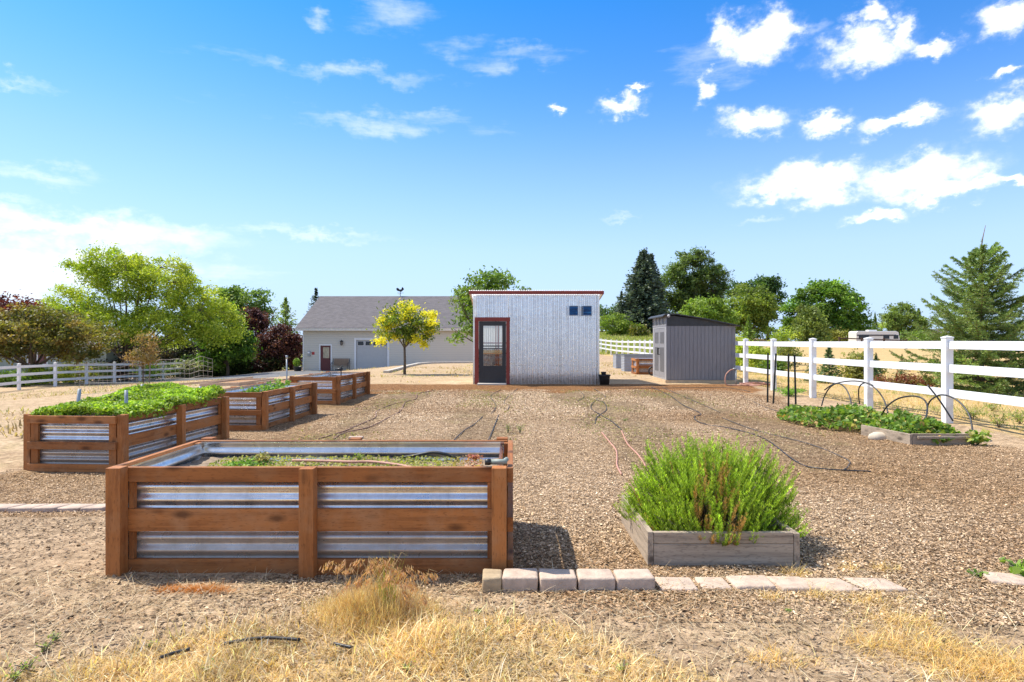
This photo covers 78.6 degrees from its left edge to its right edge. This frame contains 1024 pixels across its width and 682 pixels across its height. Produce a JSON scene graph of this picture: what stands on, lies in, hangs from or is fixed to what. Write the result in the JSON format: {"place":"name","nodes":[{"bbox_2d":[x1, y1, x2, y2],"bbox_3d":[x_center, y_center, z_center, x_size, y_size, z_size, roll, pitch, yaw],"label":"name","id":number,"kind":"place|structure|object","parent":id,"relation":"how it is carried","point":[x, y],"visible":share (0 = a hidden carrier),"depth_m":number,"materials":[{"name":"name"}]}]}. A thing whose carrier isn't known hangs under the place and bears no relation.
{"place":"outdoors","nodes":[
{"label":"outdoors","id":0,"kind":"place"},
{"bbox_2d":[49,370,346,383],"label":"driveway","id":1,"kind":"structure","parent":0,"point":[273,374],"depth_m":44.40,"materials":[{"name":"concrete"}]},
{"bbox_2d":[0,332,1023,681],"bbox_3d":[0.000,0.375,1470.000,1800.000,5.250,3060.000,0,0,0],"label":"ground","id":2,"kind":"structure","parent":0,"point":[12,446],"depth_m":4.89,"materials":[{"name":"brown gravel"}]},
{"bbox_2d":[0,366,33,386],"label":"bush","id":3,"kind":"object","parent":2,"relation":"on","point":[10,379],"visible":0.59,"depth_m":35.66,"materials":[{"name":"green plant"}]},
{"bbox_2d":[0,289,45,327],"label":"red leaf tree","id":4,"kind":"object","parent":2,"relation":"on","point":[4,302],"visible":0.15,"depth_m":57.60,"materials":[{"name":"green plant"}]},
{"bbox_2d":[8,503,48,512],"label":"paver","id":5,"kind":"object","parent":2,"relation":"on","point":[24,508],"visible":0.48,"depth_m":5.49,"materials":[{"name":"concrete"}]},
{"bbox_2d":[22,363,64,384],"bbox_3d":[-29.450,2.116,38.790,2.946,1.580,2.581,0,0,-34],"label":"bush","id":6,"kind":"object","parent":2,"relation":"on","point":[43,376],"visible":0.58,"depth_m":38.67,"materials":[{"name":"green plant"}]},
{"bbox_2d":[32,503,71,512],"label":"paver","id":7,"kind":"object","parent":2,"relation":"on","point":[48,508],"visible":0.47,"depth_m":5.46,"materials":[{"name":"concrete"}]},
{"bbox_2d":[0,302,131,371],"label":"crab apple tree","id":8,"kind":"object","parent":2,"relation":"on","point":[65,335],"visible":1,"depth_m":38.22,"materials":[{"name":"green plant"}]},
{"bbox_2d":[0,327,134,373],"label":"tree","id":9,"kind":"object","parent":2,"relation":"on","point":[109,356],"depth_m":57.00,"materials":[{"name":"green"}]},
{"bbox_2d":[48,361,102,382],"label":"bush","id":10,"kind":"object","parent":2,"relation":"on","point":[68,375],"visible":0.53,"depth_m":41.19,"materials":[{"name":"green plant"}]},
{"bbox_2d":[56,504,95,511],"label":"paver","id":11,"kind":"object","parent":2,"relation":"on","point":[72,507],"visible":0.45,"depth_m":5.49,"materials":[{"name":"concrete"}]},
{"bbox_2d":[0,361,184,389],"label":"white fence","id":12,"kind":"object","parent":2,"relation":"on","point":[54,372],"visible":0.78,"depth_m":37.82,"materials":[{"name":"plastic"}]},
{"bbox_2d":[78,361,121,381],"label":"bush","id":13,"kind":"object","parent":2,"relation":"on","point":[105,373],"visible":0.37,"depth_m":43.32,"materials":[{"name":"green plant"}]},
{"bbox_2d":[75,361,139,391],"bbox_3d":[-18.890,1.698,29.500,0.012,1.483,3.309,0,0,25],"label":"wire fence","id":14,"kind":"object","parent":2,"relation":"on","point":[103,375],"visible":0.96,"depth_m":28.94,"materials":[{"name":"grey metal"}]},
{"bbox_2d":[102,358,137,380],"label":"bush","id":15,"kind":"object","parent":2,"relation":"on","point":[125,372],"visible":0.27,"depth_m":45.34,"materials":[{"name":"green plant"}]},
{"bbox_2d":[23,397,228,471],"bbox_3d":[-5.154,1.253,8.669,1.255,0.754,2.529,0,0,3],"label":"raised bed","id":16,"kind":"object","parent":2,"relation":"on","point":[82,442],"visible":0.62,"depth_m":7.50,"materials":[{"name":"wood"}]},
{"bbox_2d":[29,382,225,418],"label":"leafy greens","id":17,"kind":"object","parent":16,"relation":"on","point":[145,399],"visible":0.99,"depth_m":8.40,"materials":[{"name":"green plant"}]},
{"bbox_2d":[119,329,162,383],"bbox_3d":[-18.916,1.003,32.024,2.142,3.241,1.996,0,0,0],"label":"sapling","id":18,"kind":"object","parent":2,"relation":"on","point":[143,356],"visible":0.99,"depth_m":31.89,"materials":[{"name":"orange plant"}]},
{"bbox_2d":[36,240,252,380],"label":"locust tree","id":19,"kind":"object","parent":2,"relation":"on","point":[135,274],"visible":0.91,"depth_m":45.03,"materials":[{"name":"green plant"}]},
{"bbox_2d":[137,332,201,362],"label":"hedge bush","id":20,"kind":"object","parent":2,"relation":"on","point":[171,354],"visible":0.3,"depth_m":54.95,"materials":[{"name":"green plant"}]},
{"bbox_2d":[170,333,206,358],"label":"hedge bush","id":21,"kind":"object","parent":2,"relation":"on","point":[198,348],"visible":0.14,"depth_m":55.72,"materials":[{"name":"green plant"}]},
{"bbox_2d":[172,358,209,377],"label":"hedge bush","id":22,"kind":"object","parent":2,"relation":"on","point":[197,368],"visible":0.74,"depth_m":51.02,"materials":[{"name":"green plant"}]},
{"bbox_2d":[149,582,244,594],"bbox_3d":[-1.819,1.419,3.608,0.584,0.057,0.245,0,0,0],"label":"orange grass mat","id":23,"kind":"object","parent":2,"relation":"on","point":[188,589],"depth_m":3.61,"materials":[{"name":"plant"}]},
{"bbox_2d":[193,357,243,376],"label":"hedge bush","id":24,"kind":"object","parent":2,"relation":"on","point":[217,373],"visible":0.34,"depth_m":52.24,"materials":[{"name":"green plant"}]},
{"bbox_2d":[192,298,262,375],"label":"maple tree","id":25,"kind":"object","parent":2,"relation":"on","point":[223,356],"visible":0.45,"depth_m":50.39,"materials":[{"name":"green plant"}]},
{"bbox_2d":[199,378,273,385],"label":"path","id":26,"kind":"structure","parent":2,"relation":"on","point":[241,381],"depth_m":21.05,"materials":[{"name":"beige gravel"}]},
{"bbox_2d":[214,357,262,374],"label":"hedge bush","id":27,"kind":"object","parent":2,"relation":"on","point":[245,365],"visible":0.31,"depth_m":52.46,"materials":[{"name":"green plant"}]},
{"bbox_2d":[207,284,279,326],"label":"poplar tree","id":28,"kind":"object","parent":2,"relation":"on","point":[236,295],"visible":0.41,"depth_m":73.27,"materials":[{"name":"green plant"}]},
{"bbox_2d":[238,303,273,343],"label":"plum tree","id":29,"kind":"object","parent":2,"relation":"on","point":[258,321],"visible":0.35,"depth_m":61.39,"materials":[{"name":"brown plant"}]},
{"bbox_2d":[207,382,316,430],"bbox_3d":[-4.840,1.258,12.145,1.255,0.754,2.529,0,0,3],"label":"raised bed","id":30,"kind":"object","parent":2,"relation":"on","point":[260,410],"visible":0.74,"depth_m":11.39,"materials":[{"name":"wood"}]},
{"bbox_2d":[224,636,300,644],"bbox_3d":[-1.178,1.414,2.957,0.347,0.021,0.043,0,0,-7],"label":"buried pipe","id":31,"kind":"object","parent":2,"relation":"on","point":[272,638],"visible":0.89,"depth_m":2.96,"materials":[{"name":"grey plastic"}]},
{"bbox_2d":[244,347,289,372],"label":"hedge bush","id":32,"kind":"object","parent":2,"relation":"on","point":[269,364],"visible":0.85,"depth_m":52.77,"materials":[{"name":"green plant"}]},
{"bbox_2d":[253,322,302,370],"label":"plum bush","id":33,"kind":"object","parent":2,"relation":"on","point":[289,343],"visible":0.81,"depth_m":53.31,"materials":[{"name":"purple plant"}]},
{"bbox_2d":[274,295,298,338],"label":"columnar tree","id":34,"kind":"object","parent":2,"relation":"on","point":[285,309],"visible":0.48,"depth_m":81.89,"materials":[{"name":"green plant"}]},
{"bbox_2d":[105,437,512,579],"bbox_3d":[-1.257,1.153,4.438,2.529,0.754,1.255,0,0,0],"label":"raised bed","id":35,"kind":"object","parent":2,"relation":"on","point":[184,508],"visible":0.8,"depth_m":3.93,"materials":[{"name":"wood"}]},
{"bbox_2d":[223,458,278,465],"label":"herb","id":36,"kind":"object","parent":35,"relation":"on","point":[248,462],"visible":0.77,"depth_m":4.52,"materials":[{"name":"green plant"}]},
{"bbox_2d":[208,455,483,465],"bbox_3d":[-1.199,0.899,4.450,2.018,0.051,0.816,0,0,0],"label":"bed groundcover","id":37,"kind":"object","parent":35,"relation":"on","point":[408,460],"visible":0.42,"depth_m":4.65,"materials":[{"name":"green plant"}]},
{"bbox_2d":[292,459,408,465],"bbox_3d":[-1.110,0.897,4.553,1.068,0.047,0.102,0,0,15],"label":"soaker hose","id":38,"kind":"object","parent":35,"relation":"on","point":[346,461],"visible":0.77,"depth_m":4.57,"materials":[{"name":"rubber"}]},
{"bbox_2d":[0,361,641,440],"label":"dry weeds","id":39,"kind":"object","parent":2,"relation":"on","point":[93,391],"visible":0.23,"depth_m":26.85,"materials":[{"name":"plant"}]},
{"bbox_2d":[289,371,369,404],"bbox_3d":[-4.706,1.233,16.409,1.255,0.754,2.529,0,0,5],"label":"raised bed","id":40,"kind":"object","parent":2,"relation":"on","point":[334,388],"visible":0.73,"depth_m":15.64,"materials":[{"name":"wood"}]},
{"bbox_2d":[272,552,481,643],"bbox_3d":[-0.716,1.255,3.312,1.184,0.409,0.754,0,0,0],"label":"dry grass clump","id":41,"kind":"object","parent":2,"relation":"on","point":[382,596],"visible":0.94,"depth_m":3.26,"materials":[{"name":"plant"}]},
{"bbox_2d":[295,296,472,369],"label":"garage","id":42,"kind":"structure","parent":2,"relation":"on","point":[326,325],"depth_m":50.50,"materials":[{"name":"grey paint"}]},
{"bbox_2d":[321,346,330,369],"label":"entry door","id":43,"kind":"structure","parent":42,"relation":"in","point":[325,350],"depth_m":50.52,"materials":[{"name":"red paint"}]},
{"bbox_2d":[356,340,386,369],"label":"overhead door","id":44,"kind":"structure","parent":42,"relation":"in","point":[369,356],"depth_m":50.55,"materials":[{"name":"white metal"}]},
{"bbox_2d":[365,294,446,373],"bbox_3d":[-4.639,-0.226,27.157,3.597,3.756,2.376,0,0,0],"label":"golden rain sapling","id":45,"kind":"object","parent":2,"relation":"on","point":[409,331],"visible":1,"depth_m":27.02,"materials":[{"name":"yellow plant"}]},
{"bbox_2d":[383,361,472,372],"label":"kerb","id":46,"kind":"structure","parent":2,"relation":"on","point":[397,368],"depth_m":37.82,"materials":[{"name":"concrete"}]},
{"bbox_2d":[0,598,975,681],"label":"dry grass","id":47,"kind":"structure","parent":2,"relation":"on","point":[408,636],"depth_m":2.83,"materials":[{"name":"plant"}]},
{"bbox_2d":[446,265,531,345],"bbox_3d":[-0.982,-1.033,30.515,4.908,5.378,3.825,0,0,-14],"label":"ash tree","id":48,"kind":"object","parent":2,"relation":"on","point":[495,278],"visible":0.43,"depth_m":30.11,"materials":[{"name":"green plant"}]},
{"bbox_2d":[482,569,501,592],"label":"paver","id":49,"kind":"object","parent":2,"relation":"on","point":[492,579],"visible":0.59,"depth_m":3.60,"materials":[{"name":"beige concrete"}]},
{"bbox_2d":[0,410,1023,626],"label":"mulch chips","id":50,"kind":"object","parent":2,"relation":"on","point":[947,587],"visible":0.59,"depth_m":4.83,"materials":[{"name":"brown wood"}]},
{"bbox_2d":[0,559,1023,681],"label":"loose straw","id":51,"kind":"object","parent":2,"relation":"on","point":[605,634],"visible":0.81,"depth_m":3.12,"materials":[{"name":"beige plant"}]},
{"bbox_2d":[502,568,537,591],"bbox_3d":[0.047,1.439,3.687,0.211,0.149,0.159,0,0,1],"label":"paver","id":52,"kind":"object","parent":2,"relation":"on","point":[515,579],"visible":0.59,"depth_m":3.61,"materials":[{"name":"concrete"}]},
{"bbox_2d":[469,290,603,384],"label":"corrugated shed","id":53,"kind":"structure","parent":2,"relation":"on","point":[535,337],"depth_m":20.99,"materials":[{"name":"white metal"}]},
{"bbox_2d":[479,321,505,382],"bbox_3d":[-0.655,0.380,20.969,0.907,2.081,0.082,0,0,0],"label":"door","id":54,"kind":"structure","parent":53,"relation":"in","point":[487,374],"depth_m":20.97,"materials":[{"name":"grey paint"}]},
{"bbox_2d":[538,568,576,592],"bbox_3d":[0.268,1.437,3.676,0.220,0.149,0.160,0,0,1],"label":"paver","id":55,"kind":"object","parent":2,"relation":"on","point":[556,580],"visible":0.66,"depth_m":3.60,"materials":[{"name":"concrete"}]},
{"bbox_2d":[273,389,854,441],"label":"row weeds","id":56,"kind":"object","parent":2,"relation":"on","point":[487,394],"visible":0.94,"depth_m":13.62,"materials":[{"name":"green plant"}]},
{"bbox_2d":[311,389,855,424],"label":"farther mulch chips","id":57,"kind":"object","parent":2,"relation":"on","point":[710,397],"visible":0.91,"depth_m":14.22,"materials":[{"name":"brown wood"}]},
{"bbox_2d":[576,569,614,591],"bbox_3d":[0.490,1.436,3.674,0.215,0.146,0.162,0,0,0],"label":"paver","id":58,"kind":"object","parent":2,"relation":"on","point":[599,579],"visible":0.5,"depth_m":3.60,"materials":[{"name":"concrete"}]},
{"bbox_2d":[599,311,634,335],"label":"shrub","id":59,"kind":"object","parent":2,"relation":"on","point":[621,325],"visible":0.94,"depth_m":103.08,"materials":[{"name":"green plant"}]},
{"bbox_2d":[613,569,654,590],"bbox_3d":[0.714,1.437,3.675,0.222,0.147,0.162,0,0,-1],"label":"paver","id":60,"kind":"object","parent":2,"relation":"on","point":[630,579],"visible":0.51,"depth_m":3.60,"materials":[{"name":"concrete"}]},
{"bbox_2d":[621,355,652,370],"bbox_3d":[6.450,1.065,30.200,2.240,0.770,0.940,0,0,0],"label":"metal planter","id":61,"kind":"object","parent":2,"relation":"on","point":[626,362],"visible":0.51,"depth_m":29.75,"materials":[{"name":"grey metal"}]},
{"bbox_2d":[626,322,652,336],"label":"shrub","id":62,"kind":"object","parent":2,"relation":"on","point":[637,330],"visible":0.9,"depth_m":100.38,"materials":[{"name":"green plant"}]},
{"bbox_2d":[631,358,652,374],"bbox_3d":[6.550,1.144,27.600,2.382,0.772,1.170,0,0,0],"label":"raised bed","id":63,"kind":"object","parent":2,"relation":"on","point":[640,365],"visible":0.37,"depth_m":27.14,"materials":[{"name":"wood"}]},
{"bbox_2d":[614,247,670,333],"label":"spruce tree","id":64,"kind":"object","parent":2,"relation":"on","point":[641,281],"visible":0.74,"depth_m":110.39,"materials":[{"name":"green plant"}]},
{"bbox_2d":[639,253,670,320],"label":"spruce tree","id":65,"kind":"object","parent":2,"relation":"on","point":[652,255],"visible":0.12,"depth_m":113.26,"materials":[{"name":"green plant"}]},
{"bbox_2d":[655,577,697,591],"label":"paver","id":66,"kind":"object","parent":2,"relation":"on","point":[687,581],"visible":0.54,"depth_m":3.67,"materials":[{"name":"concrete"}]},
{"bbox_2d":[648,313,739,382],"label":"resin shed","id":67,"kind":"structure","parent":2,"relation":"on","point":[689,349],"depth_m":21.67,"materials":[{"name":"grey plastic"}]},
{"bbox_2d":[654,329,658,375],"bbox_3d":[5.389,0.420,23.345,0.084,1.751,0.922,0,0,1],"label":"door","id":68,"kind":"structure","parent":67,"relation":"in","point":[656,331],"depth_m":23.39,"materials":[{"name":"grey plastic"}]},
{"bbox_2d":[658,328,664,377],"bbox_3d":[5.365,0.420,22.407,0.084,1.751,0.922,0,0,1],"label":"door","id":69,"kind":"structure","parent":67,"relation":"in","point":[661,350],"depth_m":22.48,"materials":[{"name":"grey plastic"}]},
{"bbox_2d":[658,246,734,313],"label":"deciduous tree","id":70,"kind":"object","parent":2,"relation":"on","point":[703,280],"visible":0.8,"depth_m":117.98,"materials":[{"name":"green plant"}]},
{"bbox_2d":[674,293,744,330],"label":"round tree","id":71,"kind":"object","parent":2,"relation":"on","point":[713,308],"visible":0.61,"depth_m":90.52,"materials":[{"name":"green plant"}]},
{"bbox_2d":[621,495,799,566],"bbox_3d":[1.370,1.362,4.528,0.985,0.256,0.974,0,0,0],"label":"planter box","id":72,"kind":"object","parent":2,"relation":"on","point":[770,548],"visible":0.45,"depth_m":4.04,"materials":[{"name":"wood"}]},
{"bbox_2d":[612,431,811,546],"bbox_3d":[1.429,1.000,4.499,1.379,0.712,1.175,0,0,0],"label":"rosemary bush","id":73,"kind":"object","parent":72,"relation":"on","point":[695,492],"visible":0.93,"depth_m":4.31,"materials":[{"name":"green plant"}]},
{"bbox_2d":[694,577,731,589],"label":"paver","id":74,"kind":"object","parent":2,"relation":"on","point":[704,581],"visible":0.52,"depth_m":3.70,"materials":[{"name":"concrete"}]},
{"bbox_2d":[736,314,762,363],"bbox_3d":[12.539,0.124,33.089,1.860,3.052,2.018,0,0,42],"label":"young conifer","id":75,"kind":"object","parent":2,"relation":"on","point":[748,327],"visible":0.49,"depth_m":32.93,"materials":[{"name":"green plant"}]},
{"bbox_2d":[725,575,775,591],"bbox_3d":[1.416,1.466,3.710,0.247,0.095,0.192,0,0,-2],"label":"paver","id":76,"kind":"object","parent":2,"relation":"on","point":[744,582],"visible":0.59,"depth_m":3.67,"materials":[{"name":"concrete"}]},
{"bbox_2d":[724,282,785,335],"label":"willow tree","id":77,"kind":"object","parent":2,"relation":"on","point":[756,305],"visible":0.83,"depth_m":94.33,"materials":[{"name":"green plant"}]},
{"bbox_2d":[723,273,790,338],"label":"dark tree","id":78,"kind":"object","parent":2,"relation":"on","point":[772,283],"visible":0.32,"depth_m":106.74,"materials":[{"name":"green plant"}]},
{"bbox_2d":[739,346,780,367],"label":"shrub","id":79,"kind":"object","parent":2,"relation":"on","point":[753,363],"visible":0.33,"depth_m":28.91,"materials":[{"name":"green plant"}]},
{"bbox_2d":[652,387,870,471],"bbox_3d":[3.765,1.438,13.158,0.754,0.033,12.615,0,0,2],"label":"drip line","id":80,"kind":"object","parent":2,"relation":"on","point":[773,444],"visible":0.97,"depth_m":8.35,"materials":[{"name":"black rubber"}]},
{"bbox_2d":[751,359,790,373],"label":"shrub","id":81,"kind":"object","parent":2,"relation":"on","point":[781,365],"visible":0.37,"depth_m":26.77,"materials":[{"name":"green plant"}]},
{"bbox_2d":[757,323,799,340],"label":"shrub","id":82,"kind":"object","parent":2,"relation":"on","point":[767,337],"visible":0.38,"depth_m":99.90,"materials":[{"name":"green plant"}]},
{"bbox_2d":[759,340,807,368],"bbox_3d":[13.431,0.801,31.063,2.943,1.701,2.135,0,0,0],"label":"shrub","id":83,"kind":"object","parent":2,"relation":"on","point":[786,351],"visible":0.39,"depth_m":30.66,"materials":[{"name":"green plant"}]},
{"bbox_2d":[767,326,802,362],"bbox_3d":[16.534,0.355,37.934,2.316,2.592,2.032,0,0,0],"label":"shrub","id":84,"kind":"object","parent":2,"relation":"on","point":[786,335],"visible":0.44,"depth_m":37.89,"materials":[{"name":"green plant"}]},
{"bbox_2d":[767,576,820,593],"bbox_3d":[1.665,1.473,3.710,0.262,0.094,0.192,0,0,3],"label":"paver","id":85,"kind":"object","parent":2,"relation":"on","point":[790,583],"visible":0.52,"depth_m":3.68,"materials":[{"name":"concrete"}]},
{"bbox_2d":[599,336,1023,422],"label":"white fence","id":86,"kind":"object","parent":2,"relation":"on","point":[946,367],"visible":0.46,"depth_m":12.60,"materials":[{"name":"plastic"}]},
{"bbox_2d":[790,303,834,341],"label":"pale willow","id":87,"kind":"object","parent":2,"relation":"on","point":[808,331],"visible":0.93,"depth_m":89.24,"materials":[{"name":"green plant"}]},
{"bbox_2d":[778,277,876,331],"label":"walnut tree","id":88,"kind":"object","parent":2,"relation":"on","point":[848,315],"visible":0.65,"depth_m":100.28,"materials":[{"name":"green plant"}]},
{"bbox_2d":[816,347,842,382],"bbox_3d":[10.926,0.849,21.507,0.945,1.612,1.097,0,0,0],"label":"shrub","id":89,"kind":"object","parent":2,"relation":"on","point":[825,371],"visible":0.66,"depth_m":21.45,"materials":[{"name":"green plant"}]},
{"bbox_2d":[777,402,886,430],"bbox_3d":[5.751,1.260,11.002,1.962,0.359,2.554,0,0,0],"label":"strawberry row","id":90,"kind":"object","parent":2,"relation":"on","point":[846,414],"visible":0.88,"depth_m":10.51,"materials":[{"name":"green plant"}]},
{"bbox_2d":[803,578,861,592],"bbox_3d":[1.895,1.479,3.713,0.286,0.084,0.192,0,0,-1],"label":"paver","id":91,"kind":"object","parent":2,"relation":"on","point":[839,584],"visible":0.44,"depth_m":3.70,"materials":[{"name":"concrete"}]},
{"bbox_2d":[825,325,851,341],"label":"shrub","id":92,"kind":"object","parent":2,"relation":"on","point":[835,332],"visible":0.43,"depth_m":96.24,"materials":[{"name":"green plant"}]},
{"bbox_2d":[833,348,891,379],"bbox_3d":[12.339,0.876,22.002,2.146,1.548,1.785,0,0,0],"label":"shrub","id":93,"kind":"object","parent":2,"relation":"on","point":[854,372],"visible":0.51,"depth_m":21.87,"materials":[{"name":"green plant"}]},
{"bbox_2d":[718,557,1023,681],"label":"golden tufts","id":94,"kind":"object","parent":2,"relation":"on","point":[973,662],"visible":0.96,"depth_m":2.92,"materials":[{"name":"plant"}]},
{"bbox_2d":[848,330,899,340],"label":"travel trailer","id":95,"kind":"object","parent":2,"relation":"on","point":[876,334],"visible":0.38,"depth_m":90.90,"materials":[{"name":"white metal"}]},
{"bbox_2d":[843,577,907,592],"bbox_3d":[2.161,1.479,3.725,0.289,0.081,0.194,0,0,1],"label":"paver","id":96,"kind":"object","parent":2,"relation":"on","point":[882,583],"visible":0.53,"depth_m":3.70,"materials":[{"name":"concrete"}]},
{"bbox_2d":[885,370,922,384],"bbox_3d":[12.123,1.284,19.195,1.085,0.742,0.893,0,0,0],"label":"barberry","id":97,"kind":"object","parent":2,"relation":"on","point":[906,379],"visible":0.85,"depth_m":19.14,"materials":[{"name":"red plant"}]},
{"bbox_2d":[875,301,935,339],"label":"tree","id":98,"kind":"object","parent":2,"relation":"on","point":[895,319],"visible":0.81,"depth_m":128.75,"materials":[{"name":"green plant"}]},
{"bbox_2d":[873,408,960,443],"bbox_3d":[6.005,1.235,9.301,1.069,0.425,1.302,0,0,0],"label":"strawberry patch","id":99,"kind":"object","parent":2,"relation":"on","point":[899,421],"visible":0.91,"depth_m":9.06,"materials":[{"name":"green plant"}]},
{"bbox_2d":[861,425,972,444],"bbox_3d":[5.932,1.397,9.205,1.037,0.205,1.030,0,0,0],"label":"bed frame","id":100,"kind":"object","parent":2,"relation":"on","point":[917,438],"visible":0.56,"depth_m":8.72,"materials":[{"name":"wood"}]},
{"bbox_2d":[889,225,1023,396],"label":"spruce tree","id":101,"kind":"object","parent":2,"relation":"on","point":[975,324],"visible":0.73,"depth_m":16.06,"materials":[{"name":"green plant"}]},
{"bbox_2d":[965,428,993,445],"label":"strawberry plant","id":102,"kind":"object","parent":2,"relation":"on","point":[977,438],"visible":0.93,"depth_m":8.65,"materials":[{"name":"green plant"}]},
{"bbox_2d":[982,571,1023,586],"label":"paver","id":103,"kind":"object","parent":2,"relation":"on","point":[994,578],"visible":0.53,"depth_m":3.73,"materials":[{"name":"concrete"}]},
{"bbox_2d":[999,556,1023,576],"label":"broadleaf weed","id":104,"kind":"object","parent":2,"relation":"on","point":[1016,568],"visible":0.88,"depth_m":3.84,"materials":[{"name":"green plant"}]},
{"bbox_2d":[0,0,1023,340],"label":"sky","id":105,"kind":"structure","parent":0,"point":[290,148],"materials":[{"name":"blue"}]},
{"bbox_2d":[599,332,652,354],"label":"meadow grass","id":106,"kind":"structure","parent":0,"point":[620,337],"depth_m":86.00,"materials":[{"name":"plant"}]},
{"bbox_2d":[737,367,1023,431],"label":"field grass","id":107,"kind":"structure","parent":0,"point":[912,404],"depth_m":15.03,"materials":[{"name":"plant"}]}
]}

